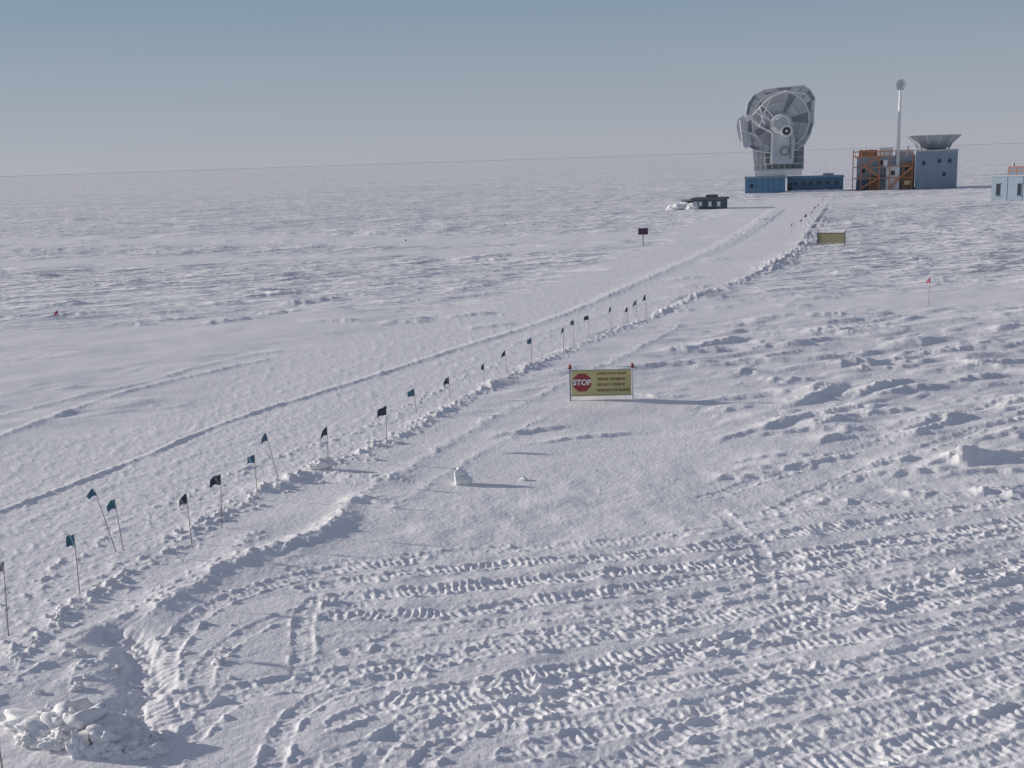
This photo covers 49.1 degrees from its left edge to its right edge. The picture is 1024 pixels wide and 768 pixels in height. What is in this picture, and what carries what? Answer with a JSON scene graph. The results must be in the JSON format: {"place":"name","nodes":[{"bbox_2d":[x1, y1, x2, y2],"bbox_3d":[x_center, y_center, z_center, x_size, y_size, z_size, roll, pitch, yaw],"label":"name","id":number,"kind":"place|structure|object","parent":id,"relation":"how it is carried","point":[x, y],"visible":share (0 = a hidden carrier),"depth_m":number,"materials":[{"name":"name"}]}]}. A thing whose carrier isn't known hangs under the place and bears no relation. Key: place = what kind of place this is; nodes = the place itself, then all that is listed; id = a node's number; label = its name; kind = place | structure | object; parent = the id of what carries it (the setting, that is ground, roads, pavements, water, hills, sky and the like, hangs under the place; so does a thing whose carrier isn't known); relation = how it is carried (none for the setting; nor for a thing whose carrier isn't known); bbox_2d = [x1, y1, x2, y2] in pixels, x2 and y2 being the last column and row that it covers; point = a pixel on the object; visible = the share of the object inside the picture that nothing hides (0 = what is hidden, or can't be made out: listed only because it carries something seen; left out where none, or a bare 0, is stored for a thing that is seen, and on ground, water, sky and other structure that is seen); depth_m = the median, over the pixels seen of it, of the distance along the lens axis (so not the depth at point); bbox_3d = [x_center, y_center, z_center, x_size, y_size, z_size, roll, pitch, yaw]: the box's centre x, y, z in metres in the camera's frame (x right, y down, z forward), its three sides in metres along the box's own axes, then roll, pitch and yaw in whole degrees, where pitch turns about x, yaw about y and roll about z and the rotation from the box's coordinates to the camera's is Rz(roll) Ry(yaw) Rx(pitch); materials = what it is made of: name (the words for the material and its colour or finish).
{"place":"outdoors","nodes":[
{"label":"outdoors","id":0,"kind":"place"},
{"bbox_2d":[0,143,1023,767],"bbox_3d":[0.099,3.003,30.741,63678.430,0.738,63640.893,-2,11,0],"label":"snow ground","id":1,"kind":"structure","parent":0,"point":[770,515],"depth_m":33.96,"materials":[{"name":"white snow"}]},
{"bbox_2d":[0,561,8,635],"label":"route flag","id":2,"kind":"object","parent":1,"relation":"on","point":[2,566],"visible":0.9,"depth_m":22.46,"materials":[{"name":"grey wood"}]},
{"bbox_2d":[66,534,80,594],"bbox_3d":[-9.605,4.058,24.556,0.253,1.657,0.066,3,13,25],"label":"route flag","id":3,"kind":"object","parent":1,"relation":"on","point":[70,540],"visible":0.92,"depth_m":24.46,"materials":[{"name":"fabric"}]},
{"bbox_2d":[0,698,170,760],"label":"snow pile","id":4,"kind":"object","parent":1,"relation":"on","point":[83,727],"visible":0.99,"depth_m":18.17,"materials":[{"name":"white snow"}]},
{"bbox_2d":[87,487,115,551],"bbox_3d":[-9.945,3.423,27.221,0.627,1.916,0.104,-2,11,0],"label":"route flag","id":5,"kind":"object","parent":1,"relation":"on","point":[91,493],"visible":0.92,"depth_m":27.08,"materials":[{"name":"teal wood"}]},
{"bbox_2d":[106,498,123,549],"bbox_3d":[-9.686,3.555,27.396,0.322,1.586,0.078,-2,11,0],"label":"route flag","id":6,"kind":"object","parent":1,"relation":"on","point":[111,505],"visible":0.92,"depth_m":27.29,"materials":[{"name":"fabric"}]},
{"bbox_2d":[179,493,191,543],"bbox_3d":[-8.092,3.443,27.758,0.336,1.541,0.065,3,12,24],"label":"route flag","id":7,"kind":"object","parent":1,"relation":"on","point":[183,499],"visible":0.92,"depth_m":27.63,"materials":[{"name":"black fabric"}]},
{"bbox_2d":[14,440,404,713],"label":"snow chunks","id":8,"kind":"object","parent":1,"relation":"on","point":[62,611],"visible":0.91,"depth_m":22.16,"materials":[{"name":"white snow"}]},
{"bbox_2d":[210,474,221,525],"bbox_3d":[-7.557,3.114,28.745,0.326,1.692,0.078,2,12,18],"label":"route flag","id":9,"kind":"object","parent":1,"relation":"on","point":[214,480],"visible":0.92,"depth_m":28.66,"materials":[{"name":"black fabric"}]},
{"bbox_2d":[247,455,257,499],"bbox_3d":[-7.223,2.707,31.193,0.286,1.547,0.071,3,12,22],"label":"route flag","id":10,"kind":"object","parent":1,"relation":"on","point":[250,459],"visible":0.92,"depth_m":31.07,"materials":[{"name":"teal fabric"}]},
{"bbox_2d":[261,433,277,476],"bbox_3d":[-7.121,2.236,33.059,0.470,1.653,0.069,-3,11,-7],"label":"route flag","id":11,"kind":"object","parent":1,"relation":"on","point":[264,438],"visible":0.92,"depth_m":32.93,"materials":[{"name":"teal wood"}]},
{"bbox_2d":[307,457,334,469],"bbox_3d":[-5.794,2.443,33.877,0.869,0.437,0.485,-2,11,0],"label":"snow block","id":12,"kind":"object","parent":1,"relation":"on","point":[322,463],"depth_m":33.80,"materials":[{"name":"white snow"}]},
{"bbox_2d":[321,426,327,451],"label":"route flag","id":13,"kind":"object","parent":1,"relation":"on","point":[324,431],"visible":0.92,"depth_m":34.91,"materials":[{"name":"black fabric"}]},
{"bbox_2d":[377,406,386,444],"bbox_3d":[-4.230,1.494,36.657,0.355,1.567,0.077,-9,13,-31],"label":"route flag","id":14,"kind":"object","parent":1,"relation":"on","point":[381,411],"visible":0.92,"depth_m":36.56,"materials":[{"name":"black fabric"}]},
{"bbox_2d":[407,389,416,412],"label":"route flag","id":15,"kind":"object","parent":1,"relation":"on","point":[411,393],"visible":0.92,"depth_m":41.34,"materials":[{"name":"fabric"}]},
{"bbox_2d":[444,377,449,392],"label":"route flag","id":16,"kind":"object","parent":1,"relation":"on","point":[446,381],"visible":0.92,"depth_m":43.75,"materials":[{"name":"black fabric"}]},
{"bbox_2d":[454,465,472,484],"bbox_3d":[-1.401,2.672,32.215,0.542,0.700,0.440,-2,11,0],"label":"snow block","id":17,"kind":"object","parent":1,"relation":"on","point":[461,476],"depth_m":32.08,"materials":[{"name":"white snow"}]},
{"bbox_2d":[527,338,531,355],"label":"route flag","id":18,"kind":"object","parent":1,"relation":"on","point":[529,341],"visible":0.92,"depth_m":49.77,"materials":[{"name":"teal fabric"}]},
{"bbox_2d":[561,327,563,353],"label":"route flag","id":19,"kind":"object","parent":1,"relation":"on","point":[563,338],"visible":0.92,"depth_m":52.63,"materials":[{"name":"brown wood"}]},
{"bbox_2d":[568,363,633,400],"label":"stop sign","id":20,"kind":"object","parent":1,"relation":"on","point":[605,382],"visible":1,"depth_m":42.53,"materials":[{"name":"metal"}]},
{"bbox_2d":[638,228,647,245],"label":"information sign","id":21,"kind":"object","parent":1,"relation":"on","point":[643,231],"visible":0.88,"depth_m":114.35,"materials":[{"name":"brown wood"}]},
{"bbox_2d":[666,194,728,209],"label":"buried hut","id":22,"kind":"object","parent":1,"relation":"on","point":[711,201],"visible":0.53,"depth_m":184.59,"materials":[{"name":"black metal"}]},
{"bbox_2d":[737,85,844,192],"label":"radio telescope","id":23,"kind":"object","parent":1,"relation":"on","point":[775,125],"visible":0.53,"depth_m":245.57,"materials":[{"name":"grey metal"}]},
{"bbox_2d":[817,230,845,243],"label":"stop sign","id":24,"kind":"object","parent":1,"relation":"on","point":[831,237],"visible":0.92,"depth_m":108.14,"materials":[{"name":"yellow wood"}]},
{"bbox_2d":[852,144,914,190],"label":"scaffold stairs","id":25,"kind":"structure","parent":1,"relation":"on","point":[885,163],"depth_m":241.69,"materials":[{"name":"orange metal"}]},
{"bbox_2d":[856,148,958,189],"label":"lab walls","id":26,"kind":"structure","parent":1,"relation":"on","point":[935,169],"depth_m":240.58,"materials":[{"name":"blue"}]},
{"bbox_2d":[895,79,905,164],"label":"mast","id":27,"kind":"object","parent":26,"relation":"on","point":[900,84],"visible":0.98,"depth_m":239.56,"materials":[{"name":"white metal"}]},
{"bbox_2d":[906,134,961,149],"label":"ground shield","id":28,"kind":"object","parent":26,"relation":"on","point":[928,142],"visible":0.9,"depth_m":239.01,"materials":[{"name":"metal"}]},
{"bbox_2d":[991,163,1023,200],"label":"elevated lab building","id":29,"kind":"structure","parent":1,"relation":"on","point":[1009,186],"depth_m":179.48,"materials":[{"name":"metal"}]},
{"bbox_2d":[0,0,1023,175],"label":"sky","id":30,"kind":"structure","parent":0,"point":[87,86],"materials":[{"name":"blue"}]}
]}

